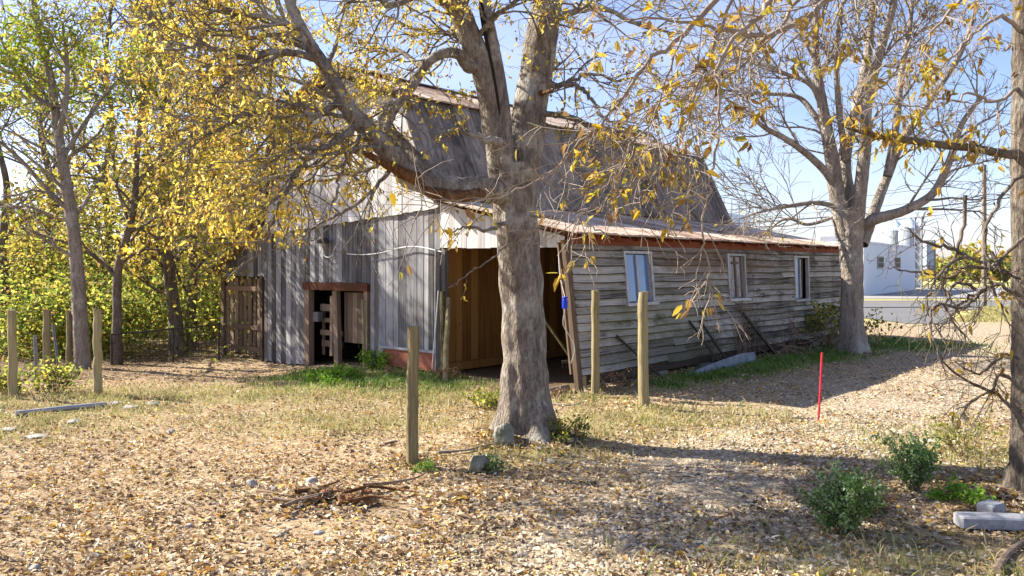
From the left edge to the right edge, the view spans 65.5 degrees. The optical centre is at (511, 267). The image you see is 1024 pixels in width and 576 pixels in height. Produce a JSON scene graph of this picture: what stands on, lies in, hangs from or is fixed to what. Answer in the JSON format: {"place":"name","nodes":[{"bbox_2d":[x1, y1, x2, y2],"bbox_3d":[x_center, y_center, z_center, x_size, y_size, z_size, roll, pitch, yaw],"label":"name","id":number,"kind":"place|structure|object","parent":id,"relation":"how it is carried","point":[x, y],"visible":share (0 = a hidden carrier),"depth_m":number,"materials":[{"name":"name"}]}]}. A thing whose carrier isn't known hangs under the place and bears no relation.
{"place":"outdoors","nodes":[
{"label":"outdoors","id":0,"kind":"place"},
{"bbox_2d":[0,0,1012,266],"label":"sky","id":1,"kind":"structure","parent":0,"point":[810,178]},
{"bbox_2d":[0,270,1023,575],"bbox_3d":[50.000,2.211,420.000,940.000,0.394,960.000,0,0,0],"label":"ground","id":2,"kind":"structure","parent":0,"point":[558,376],"depth_m":8.62,"materials":[{"name":"soil"}]},
{"bbox_2d":[7,309,17,398],"bbox_3d":[-8.018,1.448,12.791,0.166,1.548,0.148,0,0,0],"label":"fence post","id":3,"kind":"object","parent":2,"relation":"on","point":[12,355],"visible":0.96,"depth_m":12.74,"materials":[{"name":"brown wood"}]},
{"bbox_2d":[0,365,32,394],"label":"yellow weed","id":4,"kind":"object","parent":2,"relation":"on","point":[3,383],"visible":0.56,"depth_m":13.24,"materials":[{"name":"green plant"}]},
{"bbox_2d":[28,563,40,570],"bbox_3d":[-3.309,2.091,5.520,0.078,0.067,0.066,0,0,0],"label":"stone","id":5,"kind":"object","parent":2,"relation":"on","point":[33,566],"visible":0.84,"depth_m":5.51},
{"bbox_2d":[23,434,47,438],"bbox_3d":[-5.857,2.089,9.781,0.276,0.068,0.234,0,0,0],"label":"stone","id":6,"kind":"object","parent":2,"relation":"on","point":[37,435],"visible":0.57,"depth_m":9.75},
{"bbox_2d":[33,335,38,390],"bbox_3d":[-8.158,1.698,13.644,0.107,1.058,0.058,0,0,0],"label":"metal stake","id":7,"kind":"object","parent":2,"relation":"on","point":[35,351],"visible":0.64,"depth_m":13.65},
{"bbox_2d":[0,58,90,331],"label":"back tree","id":8,"kind":"object","parent":2,"relation":"on","point":[6,181],"visible":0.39,"depth_m":24.88,"materials":[{"name":"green plant"}]},
{"bbox_2d":[42,310,51,376],"bbox_3d":[-9.976,1.683,17.087,0.185,1.560,0.175,0,0,0],"label":"fence post","id":9,"kind":"object","parent":2,"relation":"on","point":[46,338],"visible":0.79,"depth_m":17.02,"materials":[{"name":"brown wood"}]},
{"bbox_2d":[18,354,92,393],"bbox_3d":[-7.614,1.830,13.441,1.173,0.728,0.892,0,0,-39],"label":"yellow weed","id":10,"kind":"object","parent":2,"relation":"on","point":[55,374],"visible":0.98,"depth_m":13.33,"materials":[{"name":"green plant"}]},
{"bbox_2d":[51,324,59,363],"bbox_3d":[-11.168,1.930,19.486,0.208,1.084,0.070,0,0,0],"label":"metal stake","id":11,"kind":"object","parent":2,"relation":"on","point":[54,339],"visible":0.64,"depth_m":19.49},
{"bbox_2d":[15,402,106,416],"bbox_3d":[-6.572,2.071,11.638,1.192,0.096,0.084,0,0,-45],"label":"grey pipe","id":12,"kind":"object","parent":2,"relation":"on","point":[71,407],"visible":0.82,"depth_m":11.61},
{"bbox_2d":[66,310,72,365],"bbox_3d":[-10.349,1.743,18.616,0.153,1.488,0.162,0,0,0],"label":"fence post","id":13,"kind":"object","parent":2,"relation":"on","point":[69,340],"visible":0.92,"depth_m":18.56,"materials":[{"name":"brown wood"}]},
{"bbox_2d":[0,0,143,299],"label":"back tree","id":14,"kind":"object","parent":2,"relation":"on","point":[47,162],"visible":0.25,"depth_m":27.93,"materials":[{"name":"green plant"}]},
{"bbox_2d":[0,0,186,369],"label":"leaning tree","id":15,"kind":"object","parent":2,"relation":"on","point":[57,117],"visible":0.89,"depth_m":18.52,"materials":[{"name":"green plant"}]},
{"bbox_2d":[5,0,188,297],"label":"back tree","id":16,"kind":"object","parent":2,"relation":"on","point":[111,106],"visible":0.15,"depth_m":30.81,"materials":[{"name":"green plant"}]},
{"bbox_2d":[92,308,102,395],"bbox_3d":[-6.781,1.446,13.028,0.162,1.556,0.151,0,0,0],"label":"fence post","id":17,"kind":"object","parent":2,"relation":"on","point":[98,355],"visible":0.92,"depth_m":12.98,"materials":[{"name":"brown wood"}]},
{"bbox_2d":[0,0,238,364],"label":"slim tree","id":18,"kind":"object","parent":2,"relation":"on","point":[115,272],"visible":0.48,"depth_m":19.44,"materials":[{"name":"yellow plant"}]},
{"bbox_2d":[0,142,255,302],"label":"wood","id":19,"kind":"object","parent":2,"relation":"on","point":[117,235],"visible":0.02,"depth_m":39.34,"materials":[{"name":"yellow plant"}]},
{"bbox_2d":[48,0,247,337],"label":"back tree","id":20,"kind":"object","parent":2,"relation":"on","point":[98,14],"visible":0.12,"depth_m":26.51,"materials":[{"name":"yellow plant"}]},
{"bbox_2d":[0,188,315,362],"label":"undergrowth","id":21,"kind":"object","parent":2,"relation":"on","point":[34,298],"visible":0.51,"depth_m":21.56,"materials":[{"name":"green plant"}]},
{"bbox_2d":[110,323,219,365],"bbox_3d":[-8.614,1.937,19.862,2.513,0.999,0.187,0,0,-29],"label":"wire fence","id":22,"kind":"object","parent":2,"relation":"on","point":[135,344],"visible":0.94,"depth_m":19.98,"materials":[{"name":"metal"}]},
{"bbox_2d":[81,0,249,355],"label":"twin tree","id":23,"kind":"object","parent":2,"relation":"on","point":[174,319],"visible":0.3,"depth_m":21.33,"materials":[{"name":"yellow plant"}]},
{"bbox_2d":[125,0,258,297],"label":"back tree","id":24,"kind":"object","parent":2,"relation":"on","point":[206,114],"visible":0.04,"depth_m":34.91,"materials":[{"name":"yellow plant"}]},
{"bbox_2d":[109,0,276,351],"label":"gate side tree","id":25,"kind":"object","parent":2,"relation":"on","point":[191,300],"visible":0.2,"depth_m":22.37,"materials":[{"name":"yellow plant"}]},
{"bbox_2d":[102,0,290,330],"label":"back tree","id":26,"kind":"object","parent":2,"relation":"on","point":[270,7],"visible":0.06,"depth_m":28.74,"materials":[{"name":"yellow plant"}]},
{"bbox_2d":[246,479,257,487],"bbox_3d":[-2.466,2.073,7.566,0.103,0.129,0.101,0,0,-35],"label":"stone","id":27,"kind":"object","parent":2,"relation":"on","point":[252,483],"visible":0.56,"depth_m":7.54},
{"bbox_2d":[203,0,335,239],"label":"back tree","id":28,"kind":"object","parent":2,"relation":"on","point":[319,34],"visible":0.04,"depth_m":33.18,"materials":[{"name":"yellow plant"}]},
{"bbox_2d":[256,489,290,495],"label":"fallen branch","id":29,"kind":"object","parent":2,"relation":"on","point":[260,490],"visible":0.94,"depth_m":7.12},
{"bbox_2d":[304,477,318,483],"bbox_3d":[-1.950,2.092,7.749,0.156,0.092,0.133,0,0,42],"label":"stone","id":30,"kind":"object","parent":2,"relation":"on","point":[312,480],"visible":0.5,"depth_m":7.72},
{"bbox_2d":[313,530,324,534],"bbox_3d":[-1.537,2.119,6.350,0.070,0.050,0.105,0,0,37],"label":"stone","id":31,"kind":"object","parent":2,"relation":"on","point":[317,532],"visible":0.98,"depth_m":6.32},
{"bbox_2d":[299,362,365,384],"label":"broadleaf weed","id":32,"kind":"object","parent":2,"relation":"on","point":[328,375],"visible":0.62,"depth_m":14.79,"materials":[{"name":"green plant"}]},
{"bbox_2d":[272,471,426,507],"bbox_3d":[-1.332,2.030,7.165,1.567,0.158,0.774,0,0,-30],"label":"pile","id":33,"kind":"object","parent":2,"relation":"on","point":[347,495],"visible":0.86,"depth_m":7.01,"materials":[{"name":"brown plant"}]},
{"bbox_2d":[361,298,365,366],"bbox_3d":[-3.155,1.472,17.189,0.221,1.593,0.176,0,0,0],"label":"fence post","id":34,"kind":"object","parent":2,"relation":"on","point":[363,314],"visible":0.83,"depth_m":17.12,"materials":[{"name":"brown wood"}]},
{"bbox_2d":[355,347,393,368],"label":"drooping weed","id":35,"kind":"object","parent":2,"relation":"on","point":[380,359],"visible":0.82,"depth_m":16.67,"materials":[{"name":"green plant"}]},
{"bbox_2d":[377,535,394,543],"bbox_3d":[-0.971,2.110,6.178,0.141,0.050,0.166,0,0,0],"label":"stone","id":36,"kind":"object","parent":2,"relation":"on","point":[386,537],"visible":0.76,"depth_m":6.15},
{"bbox_2d":[382,363,406,373],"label":"dry weed","id":37,"kind":"object","parent":2,"relation":"on","point":[389,369],"visible":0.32,"depth_m":15.49,"materials":[{"name":"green plant"}]},
{"bbox_2d":[383,440,405,447],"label":"fallen branch","id":38,"kind":"object","parent":2,"relation":"on","point":[385,443],"visible":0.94,"depth_m":9.32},
{"bbox_2d":[71,0,724,446],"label":"yard tree","id":39,"kind":"object","parent":2,"relation":"on","point":[525,408],"visible":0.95,"depth_m":8.90,"materials":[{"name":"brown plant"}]},
{"bbox_2d":[406,326,419,466],"bbox_3d":[-1.041,1.405,8.350,0.146,1.581,0.142,0,0,0],"label":"fence post","id":40,"kind":"object","parent":2,"relation":"on","point":[412,444],"visible":0.95,"depth_m":8.30,"materials":[{"name":"brown wood"}]},
{"bbox_2d":[412,456,437,473],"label":"broadleaf weed","id":41,"kind":"object","parent":2,"relation":"on","point":[425,466],"visible":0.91,"depth_m":8.12,"materials":[{"name":"green plant"}]},
{"bbox_2d":[432,291,438,368],"bbox_3d":[-1.453,1.175,15.082,0.022,1.456,0.425,0,0,12],"label":"leaning timber","id":42,"kind":"object","parent":2,"relation":"on","point":[435,329],"visible":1,"depth_m":15.07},
{"bbox_2d":[440,291,444,375],"bbox_3d":[-1.300,1.290,15.069,0.129,1.667,0.768,0,0,-8],"label":"leaning timber","id":43,"kind":"object","parent":2,"relation":"on","point":[442,311],"visible":0.67,"depth_m":15.13,"materials":[{"name":"wood"}]},
{"bbox_2d":[442,297,450,380],"bbox_3d":[-1.216,1.361,14.919,0.128,1.574,1.006,0,0,0],"label":"leaning timber","id":44,"kind":"object","parent":2,"relation":"on","point":[446,340],"visible":0.93,"depth_m":14.87,"materials":[{"name":"grey wood"}]},
{"bbox_2d":[435,363,462,380],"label":"dry weed","id":45,"kind":"object","parent":2,"relation":"on","point":[450,373],"visible":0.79,"depth_m":14.61,"materials":[{"name":"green plant"}]},
{"bbox_2d":[438,443,495,452],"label":"fallen branch","id":46,"kind":"object","parent":2,"relation":"on","point":[452,451],"visible":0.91,"depth_m":8.88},
{"bbox_2d":[456,385,499,409],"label":"dry weed","id":47,"kind":"object","parent":2,"relation":"on","point":[489,402],"visible":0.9,"depth_m":11.80,"materials":[{"name":"yellow plant"}]},
{"bbox_2d":[469,455,488,473],"bbox_3d":[-0.343,2.035,8.209,0.210,0.217,0.286,0,0,0],"label":"rock","id":48,"kind":"object","parent":2,"relation":"on","point":[477,462],"visible":0.77,"depth_m":8.10,"materials":[{"name":"stone"}]},
{"bbox_2d":[482,452,511,472],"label":"broadleaf weed","id":49,"kind":"object","parent":2,"relation":"on","point":[491,466],"visible":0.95,"depth_m":8.14,"materials":[{"name":"green plant"}]},
{"bbox_2d":[493,422,514,446],"bbox_3d":[-0.095,1.955,9.201,0.251,0.324,0.272,0,0,0],"label":"rock","id":50,"kind":"object","parent":2,"relation":"on","point":[504,433],"visible":0.73,"depth_m":9.11,"materials":[{"name":"stone"}]},
{"bbox_2d":[0,336,1023,575],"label":"fallen leaves","id":51,"kind":"object","parent":2,"relation":"on","point":[451,496],"depth_m":7.21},
{"bbox_2d":[205,63,840,392],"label":"old barn","id":52,"kind":"structure","parent":2,"relation":"on","point":[299,322],"depth_m":17.07,"materials":[{"name":"weathered grey wood"},{"name":"painted wood"},{"name":"metal roofing"}]},
{"bbox_2d":[344,292,363,343],"bbox_3d":[-3.427,1.120,17.606,0.894,1.120,0.031,0,0,41],"label":"door","id":53,"kind":"structure","parent":52,"relation":"in","point":[352,300],"depth_m":17.69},
{"bbox_2d":[621,251,659,305],"bbox_3d":[2.396,0.204,15.004,0.248,1.017,1.060,0,0,41],"label":"window","id":54,"kind":"structure","parent":52,"relation":"in","point":[638,269],"depth_m":15.04,"materials":[{"name":"glass"}]},
{"bbox_2d":[706,316,724,362],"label":"dead vine","id":55,"kind":"object","parent":52,"relation":"attached to","point":[713,343],"visible":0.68,"depth_m":16.83,"materials":[{"name":"brown plant"}]},
{"bbox_2d":[725,253,750,301],"bbox_3d":[5.059,0.224,17.908,0.211,1.057,0.980,0,0,41],"label":"window","id":56,"kind":"structure","parent":52,"relation":"in","point":[734,261],"depth_m":17.94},
{"bbox_2d":[731,251,761,356],"bbox_3d":[5.299,0.792,18.010,0.318,2.626,1.544,0,0,41],"label":"dead vine","id":57,"kind":"object","parent":52,"relation":"attached to","point":[743,325],"visible":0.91,"depth_m":17.91,"materials":[{"name":"brown plant"}]},
{"bbox_2d":[780,296,798,349],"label":"dead vine","id":58,"kind":"object","parent":52,"relation":"attached to","point":[790,337],"visible":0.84,"depth_m":19.84,"materials":[{"name":"brown plant"}]},
{"bbox_2d":[793,256,812,301],"bbox_3d":[7.470,0.289,20.542,0.179,1.168,1.040,0,0,41],"label":"window","id":59,"kind":"structure","parent":52,"relation":"in","point":[797,262],"depth_m":20.55,"materials":[{"name":"white paint"}]},
{"bbox_2d":[831,268,839,339],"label":"dead vine","id":60,"kind":"object","parent":52,"relation":"attached to","point":[833,304],"visible":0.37,"depth_m":22.05,"materials":[{"name":"brown plant"}]},
{"bbox_2d":[545,319,568,368],"bbox_3d":[0.768,1.233,14.642,1.336,1.793,0.184,0,0,17],"label":"garden rake","id":61,"kind":"object","parent":2,"relation":"on","point":[558,340],"visible":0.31,"depth_m":14.63,"materials":[{"name":"brown wood"}]},
{"bbox_2d":[549,385,568,398],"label":"dry weed","id":62,"kind":"object","parent":2,"relation":"on","point":[559,391],"visible":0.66,"depth_m":12.71,"materials":[{"name":"brown plant"}]},
{"bbox_2d":[549,384,569,393],"bbox_3d":[0.633,2.008,12.878,0.160,0.167,1.087,0,0,31],"label":"log","id":63,"kind":"object","parent":2,"relation":"on","point":[565,386],"visible":0.33,"depth_m":13.07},
{"bbox_2d":[552,402,580,405],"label":"fallen branch","id":64,"kind":"object","parent":2,"relation":"on","point":[559,404],"visible":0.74,"depth_m":11.88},
{"bbox_2d":[546,409,592,443],"bbox_3d":[0.655,1.902,9.404,0.597,0.464,0.683,0,0,0],"label":"dry weed","id":65,"kind":"object","parent":2,"relation":"on","point":[563,432],"visible":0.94,"depth_m":9.35,"materials":[{"name":"green plant"}]},
{"bbox_2d":[591,290,599,397],"bbox_3d":[1.353,1.294,12.909,0.149,1.856,0.144,0,0,0],"label":"fence post","id":66,"kind":"object","parent":2,"relation":"on","point":[595,359],"visible":0.94,"depth_m":12.85,"materials":[{"name":"brown wood"}]},
{"bbox_2d":[189,334,1005,396],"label":"lush grass","id":67,"kind":"structure","parent":2,"relation":"on","point":[774,362],"depth_m":15.69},
{"bbox_2d":[589,367,637,391],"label":"dry weed","id":68,"kind":"object","parent":2,"relation":"on","point":[618,381],"visible":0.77,"depth_m":13.41,"materials":[{"name":"brown plant"}]},
{"bbox_2d":[616,335,662,379],"bbox_3d":[2.336,1.647,14.475,1.052,0.870,0.044,0,0,-26],"label":"iron bar","id":69,"kind":"object","parent":2,"relation":"on","point":[635,353],"visible":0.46,"depth_m":14.39,"materials":[{"name":"metal"}]},
{"bbox_2d":[638,291,649,406],"bbox_3d":[1.965,1.281,11.890,0.182,1.856,0.174,0,0,0],"label":"fence post","id":70,"kind":"object","parent":2,"relation":"on","point":[643,383],"visible":0.94,"depth_m":11.83,"materials":[{"name":"brown wood"}]},
{"bbox_2d":[362,0,1023,492],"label":"ivy hung tree","id":71,"kind":"object","parent":2,"relation":"on","point":[1012,478],"visible":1,"depth_m":5.69,"materials":[{"name":"yellow plant"}]},
{"bbox_2d":[689,320,724,368],"bbox_3d":[3.982,1.596,16.255,0.804,1.046,0.048,0,0,-10],"label":"iron bar","id":72,"kind":"object","parent":2,"relation":"on","point":[704,341],"visible":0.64,"depth_m":16.23,"materials":[{"name":"metal"}]},
{"bbox_2d":[700,320,726,358],"bbox_3d":[4.247,1.601,16.588,0.734,1.016,0.052,0,0,-11],"label":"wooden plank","id":73,"kind":"object","parent":2,"relation":"on","point":[713,340],"visible":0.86,"depth_m":16.56,"materials":[{"name":"wood"}]},
{"bbox_2d":[688,352,755,374],"bbox_3d":[4.321,1.971,16.323,0.061,0.279,2.852,0,0,43],"label":"bent sheet","id":74,"kind":"object","parent":2,"relation":"on","point":[737,359],"visible":0.66,"depth_m":16.58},
{"bbox_2d":[722,197,759,225],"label":"feed mill","id":75,"kind":"object","parent":2,"relation":"on","point":[738,217],"visible":0.16,"depth_m":83.56,"materials":[{"name":"metal"}]},
{"bbox_2d":[743,312,776,353],"bbox_3d":[5.661,1.552,18.140,1.015,1.087,0.072,0,0,-20],"label":"iron bar","id":76,"kind":"object","parent":2,"relation":"on","point":[761,336],"visible":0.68,"depth_m":18.11,"materials":[{"name":"metal"}]},
{"bbox_2d":[754,315,845,356],"bbox_3d":[7.282,1.907,19.737,4.827,1.675,2.385,0,0,-40],"label":"brush pile","id":77,"kind":"object","parent":2,"relation":"on","point":[795,346],"visible":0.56,"depth_m":19.41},
{"bbox_2d":[797,298,839,345],"bbox_3d":[8.065,1.444,20.665,1.412,1.506,1.495,0,0,20],"label":"evergreen bush","id":78,"kind":"object","parent":2,"relation":"on","point":[815,320],"visible":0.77,"depth_m":20.56,"materials":[{"name":"green plant"}]},
{"bbox_2d":[817,352,822,419],"bbox_3d":[4.207,1.665,10.874,0.093,0.999,0.031,0,0,-18],"label":"marking stake","id":79,"kind":"object","parent":2,"relation":"on","point":[820,387],"visible":0.79,"depth_m":10.87,"materials":[{"name":"red plastic"}]},
{"bbox_2d":[669,0,1012,354],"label":"pale tree","id":80,"kind":"object","parent":2,"relation":"on","point":[854,226],"visible":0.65,"depth_m":19.20,"materials":[{"name":"grey plant"}]},
{"bbox_2d":[793,455,892,535],"bbox_3d":[2.601,1.823,6.357,0.704,0.681,0.748,0,0,0],"label":"boxwood shrub","id":81,"kind":"object","parent":2,"relation":"on","point":[846,501],"visible":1,"depth_m":6.23,"materials":[{"name":"green plant"}]},
{"bbox_2d":[864,307,901,346],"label":"evergreen bush","id":82,"kind":"object","parent":2,"relation":"on","point":[877,322],"visible":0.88,"depth_m":20.76,"materials":[{"name":"green plant"}]},
{"bbox_2d":[866,482,901,517],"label":"dry weed","id":83,"kind":"object","parent":2,"relation":"on","point":[876,511],"visible":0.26,"depth_m":6.85,"materials":[{"name":"green plant"}]},
{"bbox_2d":[884,220,900,244],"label":"silo","id":84,"kind":"object","parent":2,"relation":"on","point":[894,225],"visible":0.16,"depth_m":87.39,"materials":[{"name":"metal"}]},
{"bbox_2d":[898,217,920,287],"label":"silo","id":85,"kind":"object","parent":2,"relation":"on","point":[909,223],"visible":0.33,"depth_m":81.19,"materials":[{"name":"metal"}]},
{"bbox_2d":[871,428,949,493],"bbox_3d":[3.753,1.853,7.512,0.654,0.645,0.646,0,0,17],"label":"boxwood shrub","id":86,"kind":"object","parent":2,"relation":"on","point":[920,460],"visible":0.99,"depth_m":7.43,"materials":[{"name":"green plant"}]},
{"bbox_2d":[923,254,948,280],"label":"field tree","id":87,"kind":"object","parent":2,"relation":"on","point":[938,259],"visible":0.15,"depth_m":118.85,"materials":[{"name":"yellow plant"}]},
{"bbox_2d":[936,246,981,282],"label":"field tree","id":88,"kind":"object","parent":2,"relation":"on","point":[969,262],"visible":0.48,"depth_m":104.38,"materials":[{"name":"green plant"}]},
{"bbox_2d":[925,471,995,505],"bbox_3d":[3.991,2.045,7.099,0.504,0.392,0.507,0,0,-19],"label":"broadleaf weed","id":89,"kind":"object","parent":2,"relation":"on","point":[939,493],"visible":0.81,"depth_m":7.12,"materials":[{"name":"green plant"}]},
{"bbox_2d":[941,239,990,281],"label":"field tree","id":90,"kind":"object","parent":2,"relation":"on","point":[975,249],"visible":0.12,"depth_m":110.73,"materials":[{"name":"yellow plant"}]},
{"bbox_2d":[923,402,1009,456],"bbox_3d":[5.139,1.864,8.958,0.889,0.662,1.092,0,0,21],"label":"shrub","id":91,"kind":"object","parent":2,"relation":"on","point":[949,443],"visible":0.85,"depth_m":8.94,"materials":[{"name":"yellow plant"}]},
{"bbox_2d":[981,165,986,306],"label":"utility pole","id":92,"kind":"object","parent":2,"relation":"on","point":[984,208],"visible":0.35,"depth_m":41.92,"materials":[{"name":"brown wood"}]},
{"bbox_2d":[953,511,1023,529],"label":"concrete block","id":93,"kind":"object","parent":2,"relation":"on","point":[993,521],"depth_m":6.38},
{"bbox_2d":[977,499,1004,512],"bbox_3d":[4.070,2.035,6.767,0.190,0.075,0.150,0,0,-32],"label":"concrete block","id":94,"kind":"object","parent":93,"relation":"on","point":[990,505],"depth_m":6.73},
{"bbox_2d":[981,255,1010,282],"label":"field tree","id":95,"kind":"object","parent":2,"relation":"on","point":[999,276],"visible":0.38,"depth_m":108.63,"materials":[{"name":"green plant"}]},
{"bbox_2d":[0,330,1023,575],"bbox_3d":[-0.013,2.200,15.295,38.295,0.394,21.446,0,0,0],"label":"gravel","id":96,"kind":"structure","parent":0,"point":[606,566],"depth_m":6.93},
{"bbox_2d":[0,364,1023,575],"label":"dry grass","id":97,"kind":"structure","parent":0,"point":[119,398],"depth_m":10.68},
{"bbox_2d":[727,178,1005,209],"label":"power line","id":98,"kind":"object","parent":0,"point":[897,192],"visible":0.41,"depth_m":50.27,"materials":[{"name":"metal"}]},
{"bbox_2d":[820,236,915,295],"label":"white building","id":99,"kind":"structure","parent":0,"point":[873,284],"depth_m":63.42,"materials":[{"name":"paint"}]},
{"bbox_2d":[877,256,883,268],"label":"window","id":100,"kind":"structure","parent":99,"relation":"in","point":[880,262],"depth_m":61.62,"materials":[{"name":"glass"}]},
{"bbox_2d":[895,257,900,267],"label":"window","id":101,"kind":"structure","parent":99,"relation":"in","point":[898,259],"depth_m":66.89,"materials":[{"name":"glass"}]},
{"bbox_2d":[734,197,1008,223],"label":"power line","id":102,"kind":"object","parent":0,"point":[883,211],"visible":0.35,"depth_m":48.00,"materials":[{"name":"metal"}]},
{"bbox_2d":[743,191,1009,218],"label":"power line","id":103,"kind":"object","parent":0,"point":[868,207],"visible":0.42,"depth_m":57.14,"materials":[{"name":"metal"}]},
{"bbox_2d":[770,207,1006,230],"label":"power line","id":104,"kind":"object","parent":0,"point":[895,219],"visible":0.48,"depth_m":52.41,"materials":[{"name":"metal"}]},
{"bbox_2d":[863,307,988,322],"bbox_3d":[17.279,2.078,37.263,7.544,0.001,15.607,0,0,37],"label":"drive apron","id":105,"kind":"object","parent":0,"point":[903,314],"visible":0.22,"depth_m":35.02,"materials":[{"name":"concrete"}]},
{"bbox_2d":[863,300,1010,306],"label":"road","id":106,"kind":"structure","parent":0,"point":[888,303],"depth_m":45.35,"materials":[{"name":"asphalt"}]},
{"bbox_2d":[864,288,1010,298],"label":"pavement","id":107,"kind":"structure","parent":0,"point":[923,294],"depth_m":60.47,"materials":[{"name":"concrete"}]},
{"bbox_2d":[914,211,935,288],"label":"hopper tower","id":108,"kind":"structure","parent":107,"relation":"on","point":[928,254],"depth_m":75.38,"materials":[{"name":"metal"}]},
{"bbox_2d":[954,304,1010,321],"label":"verge grass","id":109,"kind":"structure","parent":0,"point":[993,314],"depth_m":33.09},
{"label":"cord","id":110,"kind":"object","parent":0,"visible":0},
{"bbox_2d":[562,297,567,308],"bbox_3d":[0.877,0.587,13.200,0.101,0.195,0.104,0,0,0],"label":"blue bottle","id":111,"kind":"object","parent":110,"relation":"hanging from","point":[564,303],"visible":1,"depth_m":13.16,"materials":[{"name":"plastic"}]},
{"bbox_2d":[563,309,574,362],"bbox_3d":[0.942,1.145,13.197,0.209,0.903,0.029,0,0,6],"label":"loose cord","id":112,"kind":"object","parent":111,"relation":"hanging from","point":[569,336],"visible":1,"depth_m":13.19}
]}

